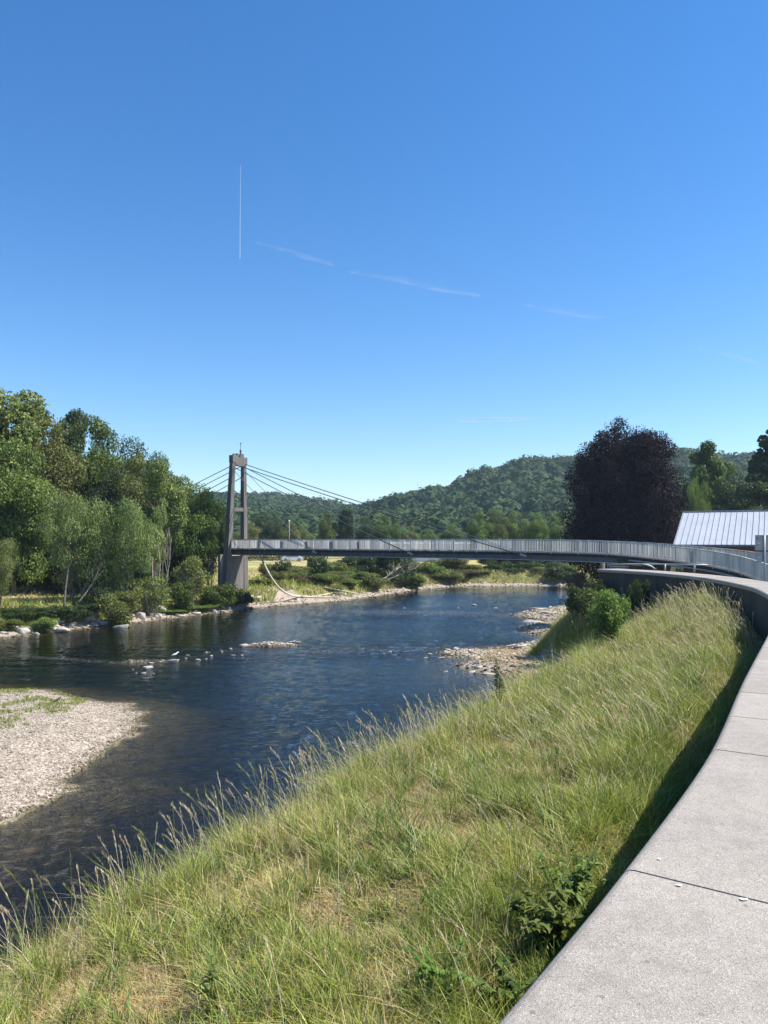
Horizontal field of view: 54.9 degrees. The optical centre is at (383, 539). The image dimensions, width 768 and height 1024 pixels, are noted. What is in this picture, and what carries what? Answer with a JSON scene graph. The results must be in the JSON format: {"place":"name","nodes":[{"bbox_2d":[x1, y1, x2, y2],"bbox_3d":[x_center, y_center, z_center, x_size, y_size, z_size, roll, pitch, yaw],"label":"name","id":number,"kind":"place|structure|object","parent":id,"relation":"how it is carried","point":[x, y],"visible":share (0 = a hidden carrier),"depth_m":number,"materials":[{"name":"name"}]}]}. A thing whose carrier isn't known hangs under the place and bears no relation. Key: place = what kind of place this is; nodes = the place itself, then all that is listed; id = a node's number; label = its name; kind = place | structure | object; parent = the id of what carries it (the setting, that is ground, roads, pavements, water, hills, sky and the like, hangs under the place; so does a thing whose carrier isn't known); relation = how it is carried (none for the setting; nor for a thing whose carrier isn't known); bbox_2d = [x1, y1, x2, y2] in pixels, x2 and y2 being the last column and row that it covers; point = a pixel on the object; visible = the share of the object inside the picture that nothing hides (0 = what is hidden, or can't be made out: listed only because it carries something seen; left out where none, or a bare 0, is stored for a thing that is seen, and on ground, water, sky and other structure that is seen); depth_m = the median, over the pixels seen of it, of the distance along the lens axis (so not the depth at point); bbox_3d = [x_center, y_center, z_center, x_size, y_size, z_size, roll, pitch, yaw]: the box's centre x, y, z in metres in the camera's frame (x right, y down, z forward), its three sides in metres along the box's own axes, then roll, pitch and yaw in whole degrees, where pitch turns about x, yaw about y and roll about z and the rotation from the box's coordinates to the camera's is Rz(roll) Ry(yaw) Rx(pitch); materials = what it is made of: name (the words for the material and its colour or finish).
{"place":"outdoors","nodes":[
{"label":"outdoors","id":0,"kind":"place"},
{"bbox_2d":[0,586,568,976],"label":"river water","id":1,"kind":"structure","parent":0,"point":[540,590],"depth_m":42.32,"materials":[{"name":"liquid"}]},
{"bbox_2d":[0,553,763,1023],"bbox_3d":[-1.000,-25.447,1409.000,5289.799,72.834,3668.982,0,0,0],"label":"ground","id":2,"kind":"structure","parent":0,"point":[122,809],"depth_m":29.71,"materials":[{"name":"gravel"}]},
{"bbox_2d":[0,537,22,607],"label":"willow tree","id":3,"kind":"object","parent":2,"relation":"on","point":[6,566],"visible":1,"depth_m":57.77,"materials":[{"name":"green plant"}]},
{"bbox_2d":[0,555,45,592],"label":"shrub","id":4,"kind":"object","parent":2,"relation":"on","point":[18,581],"visible":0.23,"depth_m":69.08,"materials":[{"name":"green plant"}]},
{"bbox_2d":[0,388,49,557],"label":"broadleaf tree","id":5,"kind":"object","parent":2,"relation":"on","point":[21,413],"visible":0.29,"depth_m":72.77,"materials":[{"name":"green plant"}]},
{"bbox_2d":[0,605,55,617],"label":"shrub","id":6,"kind":"object","parent":2,"relation":"on","point":[17,611],"visible":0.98,"depth_m":57.80,"materials":[{"name":"green plant"}]},
{"bbox_2d":[0,436,57,595],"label":"broadleaf tree","id":7,"kind":"object","parent":2,"relation":"on","point":[23,494],"visible":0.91,"depth_m":67.15,"materials":[{"name":"green plant"}]},
{"bbox_2d":[10,559,63,591],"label":"shrub","id":8,"kind":"object","parent":2,"relation":"on","point":[47,583],"visible":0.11,"depth_m":70.43,"materials":[{"name":"green plant"}]},
{"bbox_2d":[26,616,59,632],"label":"shrub","id":9,"kind":"object","parent":2,"relation":"on","point":[43,624],"visible":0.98,"depth_m":56.28,"materials":[{"name":"green plant"}]},
{"bbox_2d":[0,687,87,728],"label":"grass","id":10,"kind":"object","parent":2,"relation":"on","point":[52,710],"visible":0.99,"depth_m":30.01,"materials":[{"name":"green plant"}]},
{"bbox_2d":[2,414,88,568],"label":"broadleaf tree","id":11,"kind":"object","parent":2,"relation":"on","point":[58,471],"visible":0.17,"depth_m":74.56,"materials":[{"name":"green plant"}]},
{"bbox_2d":[34,408,88,453],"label":"broadleaf tree","id":12,"kind":"object","parent":2,"relation":"on","point":[70,418],"visible":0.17,"depth_m":89.19,"materials":[{"name":"green plant"}]},
{"bbox_2d":[39,603,101,617],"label":"shrub","id":13,"kind":"object","parent":2,"relation":"on","point":[81,610],"visible":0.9,"depth_m":59.57,"materials":[{"name":"green plant"}]},
{"bbox_2d":[34,489,116,604],"bbox_3d":[-26.055,0.777,63.292,5.787,10.282,6.853,0,0,20],"label":"willow tree","id":14,"kind":"object","parent":2,"relation":"on","point":[81,524],"visible":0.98,"depth_m":62.42,"materials":[{"name":"green plant"}]},
{"bbox_2d":[45,555,114,594],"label":"shrub","id":15,"kind":"object","parent":2,"relation":"on","point":[59,583],"visible":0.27,"depth_m":69.37,"materials":[{"name":"green plant"}]},
{"bbox_2d":[0,687,176,844],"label":"gravel stones","id":16,"kind":"object","parent":2,"relation":"on","point":[56,696],"visible":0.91,"depth_m":25.00,"materials":[{"name":"gravel"}]},
{"bbox_2d":[51,413,128,562],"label":"broadleaf tree","id":17,"kind":"object","parent":2,"relation":"on","point":[99,462],"visible":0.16,"depth_m":81.07,"materials":[{"name":"green plant"}]},
{"bbox_2d":[84,576,119,609],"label":"shrub","id":18,"kind":"object","parent":2,"relation":"on","point":[97,587],"visible":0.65,"depth_m":63.39,"materials":[{"name":"green plant"}]},
{"bbox_2d":[80,466,142,557],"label":"broadleaf tree","id":19,"kind":"object","parent":2,"relation":"on","point":[92,492],"visible":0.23,"depth_m":74.32,"materials":[{"name":"green plant"}]},
{"bbox_2d":[92,590,143,625],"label":"shrub","id":20,"kind":"object","parent":2,"relation":"on","point":[116,610],"visible":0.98,"depth_m":60.50,"materials":[{"name":"green plant"}]},
{"bbox_2d":[83,496,163,593],"bbox_3d":[-23.050,1.456,65.192,6.711,10.563,5.667,0,0,12],"label":"willow tree","id":21,"kind":"object","parent":2,"relation":"on","point":[129,540],"visible":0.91,"depth_m":64.17,"materials":[{"name":"green plant"}]},
{"bbox_2d":[1,569,261,600],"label":"bank grass","id":22,"kind":"structure","parent":2,"relation":"on","point":[251,571],"depth_m":70.88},
{"bbox_2d":[116,434,152,479],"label":"broadleaf tree","id":23,"kind":"object","parent":2,"relation":"on","point":[138,445],"visible":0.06,"depth_m":92.17,"materials":[{"name":"green plant"}]},
{"bbox_2d":[104,452,173,559],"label":"broadleaf tree","id":24,"kind":"object","parent":2,"relation":"on","point":[134,464],"visible":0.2,"depth_m":75.53,"materials":[{"name":"green plant"}]},
{"bbox_2d":[0,584,278,626],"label":"bank grass","id":25,"kind":"structure","parent":2,"relation":"on","point":[5,603],"depth_m":63.10,"materials":[{"name":"plant"}]},
{"bbox_2d":[129,576,171,615],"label":"shrub","id":26,"kind":"object","parent":2,"relation":"on","point":[157,598],"visible":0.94,"depth_m":65.68,"materials":[{"name":"green plant"}]},
{"bbox_2d":[144,503,168,607],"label":"slender tree","id":27,"kind":"object","parent":2,"relation":"on","point":[158,517],"visible":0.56,"depth_m":67.78,"materials":[{"name":"green plant"}]},
{"bbox_2d":[142,454,194,591],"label":"slender tree","id":28,"kind":"object","parent":2,"relation":"on","point":[160,485],"visible":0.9,"depth_m":71.97,"materials":[{"name":"green plant"}]},
{"bbox_2d":[156,556,200,585],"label":"shrub","id":29,"kind":"object","parent":2,"relation":"on","point":[171,574],"visible":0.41,"depth_m":76.98,"materials":[{"name":"green plant"}]},
{"bbox_2d":[169,580,196,613],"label":"shrub","id":30,"kind":"object","parent":2,"relation":"on","point":[181,594],"visible":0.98,"depth_m":69.17,"materials":[{"name":"green plant"}]},
{"bbox_2d":[173,555,213,596],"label":"shrub","id":31,"kind":"object","parent":2,"relation":"on","point":[194,571],"visible":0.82,"depth_m":72.47,"materials":[{"name":"green plant"}]},
{"bbox_2d":[165,483,225,575],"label":"broadleaf tree","id":32,"kind":"object","parent":2,"relation":"on","point":[187,545],"visible":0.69,"depth_m":78.10,"materials":[{"name":"green plant"}]},
{"bbox_2d":[189,488,225,585],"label":"broadleaf tree","id":33,"kind":"object","parent":2,"relation":"on","point":[214,547],"visible":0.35,"depth_m":79.33,"materials":[{"name":"green plant"}]},
{"bbox_2d":[198,511,224,585],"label":"slender tree","id":34,"kind":"object","parent":2,"relation":"on","point":[218,536],"visible":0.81,"depth_m":78.35,"materials":[{"name":"green plant"}]},
{"bbox_2d":[124,641,300,664],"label":"shoal stones","id":35,"kind":"object","parent":2,"relation":"on","point":[271,644],"visible":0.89,"depth_m":48.88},
{"bbox_2d":[197,955,229,1015],"bbox_3d":[-1.236,3.254,5.354,0.251,0.367,0.200,0,0,33],"label":"dock plant","id":36,"kind":"object","parent":2,"relation":"on","point":[211,980],"visible":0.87,"depth_m":5.34,"materials":[{"name":"green plant"}]},
{"bbox_2d":[200,582,244,607],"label":"shrub","id":37,"kind":"object","parent":2,"relation":"on","point":[220,595],"visible":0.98,"depth_m":73.15,"materials":[{"name":"green plant"}]},
{"bbox_2d":[218,443,247,591],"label":"bridge pylon","id":38,"kind":"object","parent":2,"relation":"on","point":[233,569],"visible":0.93,"depth_m":79.11,"materials":[{"name":"concrete"}]},
{"bbox_2d":[232,521,262,548],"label":"broadleaf tree","id":39,"kind":"object","parent":2,"relation":"on","point":[252,532],"visible":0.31,"depth_m":168.96,"materials":[{"name":"green plant"}]},
{"bbox_2d":[0,670,519,1005],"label":"seed grass","id":40,"kind":"structure","parent":2,"relation":"on","point":[218,811],"depth_m":9.42,"materials":[{"name":"plant"}]},
{"bbox_2d":[254,515,275,557],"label":"broadleaf tree","id":41,"kind":"object","parent":2,"relation":"on","point":[267,533],"visible":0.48,"depth_m":178.67,"materials":[{"name":"green plant"}]},
{"bbox_2d":[0,581,567,658],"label":"bank stones","id":42,"kind":"object","parent":2,"relation":"on","point":[275,605],"visible":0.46,"depth_m":79.38,"materials":[{"name":"stone"}]},
{"bbox_2d":[277,521,300,538],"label":"broadleaf tree","id":43,"kind":"object","parent":2,"relation":"on","point":[284,534],"visible":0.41,"depth_m":163.52,"materials":[{"name":"green plant"}]},
{"bbox_2d":[3,892,581,1023],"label":"dry thatch","id":44,"kind":"object","parent":2,"relation":"on","point":[171,998],"visible":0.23,"depth_m":5.78,"materials":[{"name":"beige plant"}]},
{"bbox_2d":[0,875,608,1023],"bbox_3d":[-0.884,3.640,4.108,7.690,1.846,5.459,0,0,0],"label":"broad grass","id":45,"kind":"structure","parent":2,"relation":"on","point":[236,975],"depth_m":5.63,"materials":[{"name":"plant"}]},
{"bbox_2d":[0,856,609,1023],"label":"bank grass","id":46,"kind":"structure","parent":2,"relation":"on","point":[489,903],"depth_m":5.58,"materials":[{"name":"plant"}]},
{"bbox_2d":[305,556,329,575],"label":"shrub","id":47,"kind":"object","parent":2,"relation":"on","point":[319,567],"visible":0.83,"depth_m":93.26,"materials":[{"name":"green plant"}]},
{"bbox_2d":[318,511,338,558],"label":"broadleaf tree","id":48,"kind":"object","parent":2,"relation":"on","point":[327,528],"visible":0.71,"depth_m":168.96,"materials":[{"name":"green plant"}]},
{"bbox_2d":[335,508,356,549],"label":"broadleaf tree","id":49,"kind":"object","parent":2,"relation":"on","point":[346,531],"visible":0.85,"depth_m":170.96,"materials":[{"name":"green plant"}]},
{"bbox_2d":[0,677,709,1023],"bbox_3d":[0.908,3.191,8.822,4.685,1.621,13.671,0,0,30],"label":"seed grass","id":50,"kind":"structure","parent":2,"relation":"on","point":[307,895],"depth_m":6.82,"materials":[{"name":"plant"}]},
{"bbox_2d":[0,730,710,1002],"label":"dry thatch","id":51,"kind":"object","parent":2,"relation":"on","point":[334,893],"visible":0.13,"depth_m":7.77,"materials":[{"name":"beige plant"}]},
{"bbox_2d":[0,713,716,1007],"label":"bank grass","id":52,"kind":"structure","parent":2,"relation":"on","point":[331,819],"depth_m":8.13,"materials":[{"name":"plant"}]},
{"bbox_2d":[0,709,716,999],"bbox_3d":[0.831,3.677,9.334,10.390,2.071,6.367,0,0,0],"label":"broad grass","id":53,"kind":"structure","parent":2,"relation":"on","point":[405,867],"depth_m":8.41,"materials":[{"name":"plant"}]},
{"bbox_2d":[340,557,378,572],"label":"shrub","id":54,"kind":"object","parent":2,"relation":"on","point":[366,564],"visible":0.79,"depth_m":100.82,"materials":[{"name":"green plant"}]},
{"bbox_2d":[354,516,374,548],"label":"broadleaf tree","id":55,"kind":"object","parent":2,"relation":"on","point":[360,534],"visible":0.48,"depth_m":178.70,"materials":[{"name":"green plant"}]},
{"bbox_2d":[357,573,390,589],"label":"shrub","id":56,"kind":"object","parent":2,"relation":"on","point":[372,580],"visible":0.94,"depth_m":95.56,"materials":[{"name":"green plant"}]},
{"bbox_2d":[368,514,393,545],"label":"broadleaf tree","id":57,"kind":"object","parent":2,"relation":"on","point":[383,528],"visible":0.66,"depth_m":174.48,"materials":[{"name":"green plant"}]},
{"bbox_2d":[379,558,416,585],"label":"shrub","id":58,"kind":"object","parent":2,"relation":"on","point":[404,565],"visible":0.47,"depth_m":102.89,"materials":[{"name":"green plant"}]},
{"bbox_2d":[239,566,587,601],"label":"bank grass","id":59,"kind":"structure","parent":2,"relation":"on","point":[289,582],"depth_m":96.04,"materials":[{"name":"plant"}]},
{"bbox_2d":[75,447,756,554],"bbox_3d":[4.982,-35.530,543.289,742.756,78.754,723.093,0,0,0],"label":"hill forest","id":60,"kind":"object","parent":2,"relation":"on","point":[421,510],"visible":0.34,"depth_m":362.31,"materials":[{"name":"green plant"}]},
{"bbox_2d":[72,464,767,581],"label":"footbridge","id":61,"kind":"object","parent":2,"relation":"on","point":[731,564],"visible":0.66,"depth_m":61.20,"materials":[{"name":"paint"}]},
{"bbox_2d":[254,637,599,825],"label":"seed grass","id":62,"kind":"structure","parent":2,"relation":"on","point":[534,671],"depth_m":15.69,"materials":[{"name":"plant"}]},
{"bbox_2d":[399,936,475,1004],"bbox_3d":[0.363,3.016,5.204,0.527,0.377,0.437,0,0,0],"label":"nettle plant","id":63,"kind":"object","parent":2,"relation":"on","point":[430,969],"visible":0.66,"depth_m":5.12,"materials":[{"name":"green plant"}]},
{"bbox_2d":[425,558,468,570],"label":"shrub","id":64,"kind":"object","parent":2,"relation":"on","point":[449,563],"visible":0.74,"depth_m":120.12,"materials":[{"name":"green plant"}]},
{"bbox_2d":[429,570,464,582],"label":"shrub","id":65,"kind":"object","parent":2,"relation":"on","point":[451,577],"visible":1,"depth_m":112.06,"materials":[{"name":"green plant"}]},
{"bbox_2d":[436,523,463,541],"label":"broadleaf tree","id":66,"kind":"object","parent":2,"relation":"on","point":[443,535],"visible":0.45,"depth_m":176.84,"materials":[{"name":"green plant"}]},
{"bbox_2d":[192,644,753,839],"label":"bank grass","id":67,"kind":"structure","parent":2,"relation":"on","point":[483,732],"depth_m":14.25,"materials":[{"name":"plant"}]},
{"bbox_2d":[466,511,493,548],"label":"broadleaf tree","id":68,"kind":"object","parent":2,"relation":"on","point":[480,529],"visible":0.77,"depth_m":163.84,"materials":[{"name":"green plant"}]},
{"bbox_2d":[418,604,569,694],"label":"shore stones","id":69,"kind":"object","parent":2,"relation":"on","point":[524,626],"visible":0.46,"depth_m":45.53,"materials":[{"name":"stone"}]},
{"bbox_2d":[485,509,510,548],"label":"broadleaf tree","id":70,"kind":"object","parent":2,"relation":"on","point":[500,525],"visible":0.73,"depth_m":166.61,"materials":[{"name":"green plant"}]},
{"bbox_2d":[472,953,537,1015],"bbox_3d":[0.859,3.071,5.006,0.422,0.362,0.446,0,0,39],"label":"nettle plant","id":71,"kind":"object","parent":2,"relation":"on","point":[510,984],"visible":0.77,"depth_m":5.03,"materials":[{"name":"green plant"}]},
{"bbox_2d":[276,658,747,822],"bbox_3d":[4.124,4.503,15.867,7.904,3.112,13.770,0,0,31],"label":"dry thatch","id":72,"kind":"object","parent":2,"relation":"on","point":[569,726],"visible":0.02,"depth_m":13.42,"materials":[{"name":"beige plant"}]},
{"bbox_2d":[505,511,529,551],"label":"broadleaf tree","id":73,"kind":"object","parent":2,"relation":"on","point":[514,530],"visible":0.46,"depth_m":170.67,"materials":[{"name":"green plant"}]},
{"bbox_2d":[519,512,550,548],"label":"broadleaf tree","id":74,"kind":"object","parent":2,"relation":"on","point":[537,528],"visible":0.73,"depth_m":165.09,"materials":[{"name":"green plant"}]},
{"bbox_2d":[499,879,586,956],"bbox_3d":[1.251,3.014,5.738,0.627,0.544,0.728,0,0,0],"label":"nettle plant","id":75,"kind":"object","parent":2,"relation":"on","point":[551,919],"visible":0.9,"depth_m":5.68,"materials":[{"name":"green plant"}]},
{"bbox_2d":[539,515,563,552],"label":"broadleaf tree","id":76,"kind":"object","parent":2,"relation":"on","point":[554,532],"visible":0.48,"depth_m":168.87,"materials":[{"name":"green plant"}]},
{"bbox_2d":[543,566,574,580],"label":"shrub","id":77,"kind":"object","parent":2,"relation":"on","point":[558,572],"visible":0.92,"depth_m":114.86,"materials":[{"name":"green plant"}]},
{"bbox_2d":[542,843,600,892],"bbox_3d":[1.798,3.068,6.925,0.401,0.449,0.499,0,0,-38],"label":"nettle plant","id":78,"kind":"object","parent":2,"relation":"on","point":[577,858],"visible":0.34,"depth_m":6.93,"materials":[{"name":"green plant"}]},
{"bbox_2d":[533,849,618,913],"bbox_3d":[1.637,2.981,6.324,0.591,0.577,0.565,0,0,-22],"label":"nettle plant","id":79,"kind":"object","parent":2,"relation":"on","point":[576,880],"visible":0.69,"depth_m":6.27,"materials":[{"name":"green plant"}]},
{"bbox_2d":[564,572,588,593],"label":"shrub","id":80,"kind":"object","parent":2,"relation":"on","point":[576,579],"visible":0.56,"depth_m":83.61,"materials":[{"name":"green plant"}]},
{"bbox_2d":[565,583,592,616],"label":"shrub","id":81,"kind":"object","parent":2,"relation":"on","point":[571,600],"visible":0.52,"depth_m":41.42,"materials":[{"name":"green plant"}]},
{"bbox_2d":[472,596,714,679],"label":"stones","id":82,"kind":"object","parent":2,"relation":"on","point":[508,651],"visible":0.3,"depth_m":41.14,"materials":[{"name":"grey stone"}]},
{"bbox_2d":[576,587,619,634],"bbox_3d":[11.515,3.914,39.733,1.975,2.763,2.582,0,0,39],"label":"shrub","id":83,"kind":"object","parent":2,"relation":"on","point":[587,598],"visible":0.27,"depth_m":39.39,"materials":[{"name":"green plant"}]},
{"bbox_2d":[585,589,630,643],"bbox_3d":[8.006,2.940,26.477,1.462,2.412,1.911,0,0,-4],"label":"shrub","id":84,"kind":"object","parent":2,"relation":"on","point":[610,603],"visible":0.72,"depth_m":26.06,"materials":[{"name":"green plant"}]},
{"bbox_2d":[605,609,625,643],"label":"elder shoot","id":85,"kind":"object","parent":2,"relation":"on","point":[613,634],"visible":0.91,"depth_m":25.34,"materials":[{"name":"green plant"}]},
{"bbox_2d":[475,588,761,705],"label":"bank grass","id":86,"kind":"structure","parent":2,"relation":"on","point":[594,646],"depth_m":23.77,"materials":[{"name":"plant"}]},
{"bbox_2d":[525,584,719,683],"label":"bank grass","id":87,"kind":"structure","parent":2,"relation":"on","point":[544,642],"depth_m":40.85,"materials":[{"name":"plant"}]},
{"bbox_2d":[558,415,690,581],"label":"copper beech","id":88,"kind":"object","parent":2,"relation":"on","point":[623,480],"visible":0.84,"depth_m":82.56,"materials":[{"name":"purple plant"}]},
{"bbox_2d":[499,569,767,1023],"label":"river wall","id":89,"kind":"structure","parent":2,"relation":"on","point":[650,942],"depth_m":3.40,"materials":[{"name":"concrete"}]},
{"bbox_2d":[626,578,650,613],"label":"shrub","id":90,"kind":"object","parent":2,"relation":"on","point":[637,592],"visible":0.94,"depth_m":37.61,"materials":[{"name":"green plant"}]},
{"bbox_2d":[624,597,762,664],"bbox_3d":[8.746,4.496,25.432,8.282,4.394,14.886,0,0,21],"label":"dry thatch","id":91,"kind":"object","parent":2,"relation":"on","point":[757,644],"visible":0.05,"depth_m":24.85,"materials":[{"name":"beige plant"}]},
{"bbox_2d":[679,477,711,519],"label":"willow tree","id":92,"kind":"object","parent":2,"relation":"on","point":[694,503],"visible":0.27,"depth_m":97.49,"materials":[{"name":"green plant"}]},
{"bbox_2d":[681,465,711,509],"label":"broadleaf tree","id":93,"kind":"object","parent":2,"relation":"on","point":[701,475],"visible":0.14,"depth_m":105.39,"materials":[{"name":"green plant"}]},
{"bbox_2d":[680,439,736,510],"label":"broadleaf tree","id":94,"kind":"object","parent":2,"relation":"on","point":[716,469],"visible":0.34,"depth_m":110.06,"materials":[{"name":"green plant"}]},
{"bbox_2d":[673,510,767,576],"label":"building","id":95,"kind":"structure","parent":2,"relation":"on","point":[735,529],"depth_m":60.84,"materials":[{"name":"metal"}]},
{"bbox_2d":[712,467,752,511],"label":"broadleaf tree","id":96,"kind":"object","parent":2,"relation":"on","point":[724,501],"visible":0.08,"depth_m":104.61,"materials":[{"name":"green plant"}]},
{"bbox_2d":[724,481,767,509],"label":"broadleaf tree","id":97,"kind":"object","parent":2,"relation":"on","point":[744,502],"visible":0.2,"depth_m":89.69,"materials":[{"name":"green plant"}]},
{"bbox_2d":[734,430,767,507],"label":"conifer tree","id":98,"kind":"object","parent":2,"relation":"on","point":[757,468],"visible":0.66,"depth_m":91.34,"materials":[{"name":"green plant"}]},
{"bbox_2d":[0,0,767,503],"label":"sky","id":99,"kind":"structure","parent":0,"point":[459,236],"materials":[{"name":"blue"}]},
{"bbox_2d":[336,645,751,780],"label":"broad grass","id":100,"kind":"structure","parent":0,"point":[608,703],"depth_m":14.66,"materials":[{"name":"plant"}]},
{"bbox_2d":[476,581,755,784],"bbox_3d":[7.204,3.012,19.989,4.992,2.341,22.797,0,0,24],"label":"seed grass","id":101,"kind":"structure","parent":0,"point":[642,671],"depth_m":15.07,"materials":[{"name":"plant"}]},
{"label":"path","id":102,"kind":"structure","parent":0,"visible":0},
{"bbox_2d":[755,535,767,580],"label":"sign post","id":103,"kind":"object","parent":102,"relation":"on","point":[761,542],"visible":0.95,"depth_m":34.05,"materials":[{"name":"metal"}]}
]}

